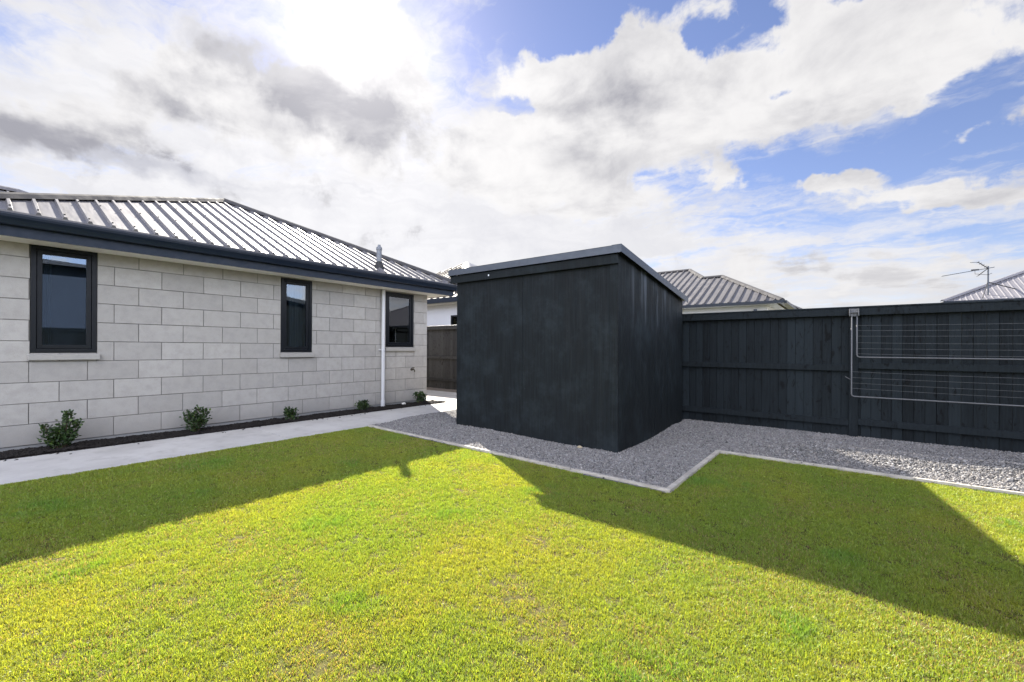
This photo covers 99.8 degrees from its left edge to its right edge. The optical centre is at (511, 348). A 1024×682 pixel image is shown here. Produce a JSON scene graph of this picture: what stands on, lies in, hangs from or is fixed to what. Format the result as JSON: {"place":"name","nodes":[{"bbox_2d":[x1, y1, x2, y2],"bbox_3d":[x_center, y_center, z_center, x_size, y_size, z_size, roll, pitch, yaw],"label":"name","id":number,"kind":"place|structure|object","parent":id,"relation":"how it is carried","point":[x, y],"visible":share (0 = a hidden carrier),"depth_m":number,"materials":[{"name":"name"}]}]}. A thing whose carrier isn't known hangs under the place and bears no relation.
{"place":"outdoors","nodes":[
{"label":"outdoors","id":0,"kind":"place"},
{"bbox_2d":[0,400,445,460],"bbox_3d":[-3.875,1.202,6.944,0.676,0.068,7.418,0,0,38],"label":"bark mulch","id":1,"kind":"object","parent":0,"point":[94,443],"visible":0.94,"depth_m":6.04,"materials":[{"name":"black wood"}]},
{"bbox_2d":[37,409,84,448],"bbox_3d":[-5.372,0.973,5.134,0.248,0.484,0.397,0,0,38],"label":"shrub","id":2,"kind":"object","parent":1,"relation":"on","point":[63,436],"visible":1,"depth_m":5.12,"materials":[{"name":"green plant"}]},
{"bbox_2d":[179,404,211,431],"bbox_3d":[-4.521,1.017,6.189,0.266,0.410,0.391,0,0,38],"label":"shrub","id":3,"kind":"object","parent":1,"relation":"on","point":[195,421],"visible":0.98,"depth_m":6.16,"materials":[{"name":"green plant"}]},
{"bbox_2d":[283,406,298,419],"bbox_3d":[-3.696,1.099,7.212,0.202,0.281,0.264,0,0,38],"label":"shrub","id":4,"kind":"object","parent":1,"relation":"on","point":[292,414],"visible":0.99,"depth_m":7.18,"materials":[{"name":"green plant"}]},
{"bbox_2d":[354,399,369,409],"bbox_3d":[-2.905,1.118,8.346,0.232,0.261,0.311,0,0,38],"label":"shrub","id":5,"kind":"object","parent":1,"relation":"on","point":[363,405],"visible":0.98,"depth_m":8.31,"materials":[{"name":"green plant"}]},
{"bbox_2d":[413,391,426,402],"bbox_3d":[-2.026,1.090,9.503,0.242,0.286,0.288,0,0,38],"label":"shrub","id":6,"kind":"object","parent":1,"relation":"on","point":[420,394],"visible":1,"depth_m":9.49,"materials":[{"name":"green plant"}]},
{"bbox_2d":[0,390,456,484],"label":"concrete path","id":7,"kind":"structure","parent":0,"point":[35,467],"depth_m":5.43,"materials":[{"name":"grey concrete"}]},
{"bbox_2d":[427,387,456,392],"bbox_3d":[-3.119,1.374,13.884,12.000,0.320,1.150,0,0,38],"label":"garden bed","id":8,"kind":"object","parent":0,"point":[441,389],"visible":0.07,"depth_m":12.67,"materials":[{"name":"grey concrete"}]},
{"bbox_2d":[0,426,1023,681],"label":"lawn","id":9,"kind":"structure","parent":0,"point":[506,600],"depth_m":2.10,"materials":[{"name":"plant"}]},
{"bbox_2d":[0,0,1023,308],"label":"sky","id":10,"kind":"structure","parent":0,"point":[805,153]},
{"bbox_2d":[371,410,1023,491],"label":"gravel","id":11,"kind":"structure","parent":0,"point":[677,450],"depth_m":4.98,"materials":[{"name":"grey gravel"}]},
{"bbox_2d":[448,244,687,452],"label":"garden shed","id":12,"kind":"structure","parent":11,"relation":"on","point":[582,348],"depth_m":5.71,"materials":[{"name":"paint"}]},
{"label":"ground","id":13,"kind":"structure","parent":0,"visible":0},
{"bbox_2d":[0,185,456,451],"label":"house","id":14,"kind":"structure","parent":13,"relation":"on","point":[122,315],"depth_m":6.33,"materials":[{"name":"grey brick"}]},
{"bbox_2d":[27,245,100,359],"bbox_3d":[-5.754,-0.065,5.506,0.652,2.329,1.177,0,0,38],"label":"window","id":15,"kind":"structure","parent":14,"relation":"in","point":[63,282],"depth_m":5.52,"materials":[{"name":"black glass"}]},
{"bbox_2d":[279,278,314,356],"bbox_3d":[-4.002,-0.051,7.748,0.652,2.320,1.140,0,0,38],"label":"window","id":16,"kind":"structure","parent":14,"relation":"in","point":[296,295],"depth_m":7.75,"materials":[{"name":"black glass"}]},
{"bbox_2d":[385,292,415,350],"bbox_3d":[-2.477,-0.561,9.371,0.252,1.248,0.785,0,0,38],"label":"window","id":17,"kind":"structure","parent":14,"relation":"in","point":[399,323],"depth_m":9.34,"materials":[{"name":"glass"}]},
{"bbox_2d":[426,325,456,389],"bbox_3d":[-3.380,0.325,13.938,11.514,2.015,0.117,0,0,38],"label":"weathered fence","id":18,"kind":"object","parent":13,"relation":"on","point":[441,356],"visible":0.09,"depth_m":12.97,"materials":[{"name":"wood"}]},
{"bbox_2d":[427,262,475,325],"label":"house","id":19,"kind":"structure","parent":13,"relation":"on","point":[441,311],"depth_m":15.00,"materials":[{"name":"paint"}]},
{"bbox_2d":[451,315,456,324],"bbox_3d":[-1.802,-0.589,14.582,0.700,1.060,0.080,0,0,38],"label":"window","id":20,"kind":"structure","parent":19,"relation":"in","point":[453,317],"depth_m":14.73,"materials":[{"name":"black glass"}]},
{"bbox_2d":[368,425,670,493],"bbox_3d":[-0.434,1.281,5.252,4.723,0.134,0.042,0,0,40],"label":"timber edging","id":21,"kind":"object","parent":13,"relation":"on","point":[638,484],"visible":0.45,"depth_m":4.59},
{"bbox_2d":[667,450,719,491],"bbox_3d":[1.921,1.293,4.468,0.048,0.134,1.785,0,0,38],"label":"timber edging","id":22,"kind":"object","parent":13,"relation":"on","point":[681,479],"visible":0.46,"depth_m":4.28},
{"bbox_2d":[657,269,801,313],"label":"neighbour house","id":23,"kind":"structure","parent":13,"relation":"on","point":[713,294],"depth_m":14.49,"materials":[{"name":"grey metal"}]},
{"bbox_2d":[682,299,1023,452],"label":"painted fence","id":24,"kind":"object","parent":13,"relation":"on","point":[787,369],"visible":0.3,"depth_m":5.67,"materials":[{"name":"black wood"}]},
{"bbox_2d":[845,309,1023,406],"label":"clothesline","id":25,"kind":"object","parent":24,"relation":"attached to","point":[853,313],"visible":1,"depth_m":5.26,"materials":[{"name":"grey metal"}]},
{"bbox_2d":[717,450,1023,495],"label":"timber edging","id":26,"kind":"object","parent":13,"relation":"on","point":[959,485],"visible":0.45,"depth_m":4.25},
{"bbox_2d":[940,270,1023,302],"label":"grey roofed house","id":27,"kind":"structure","parent":13,"relation":"on","point":[1014,280],"depth_m":12.68,"materials":[{"name":"grey metal"}]},
{"bbox_2d":[941,262,1015,298],"bbox_3d":[13.662,-1.959,12.546,1.721,1.130,0.375,0,0,20],"label":"tv aerial","id":28,"kind":"object","parent":27,"relation":"on","point":[988,282],"visible":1,"depth_m":12.50,"materials":[{"name":"metal"}]}
]}

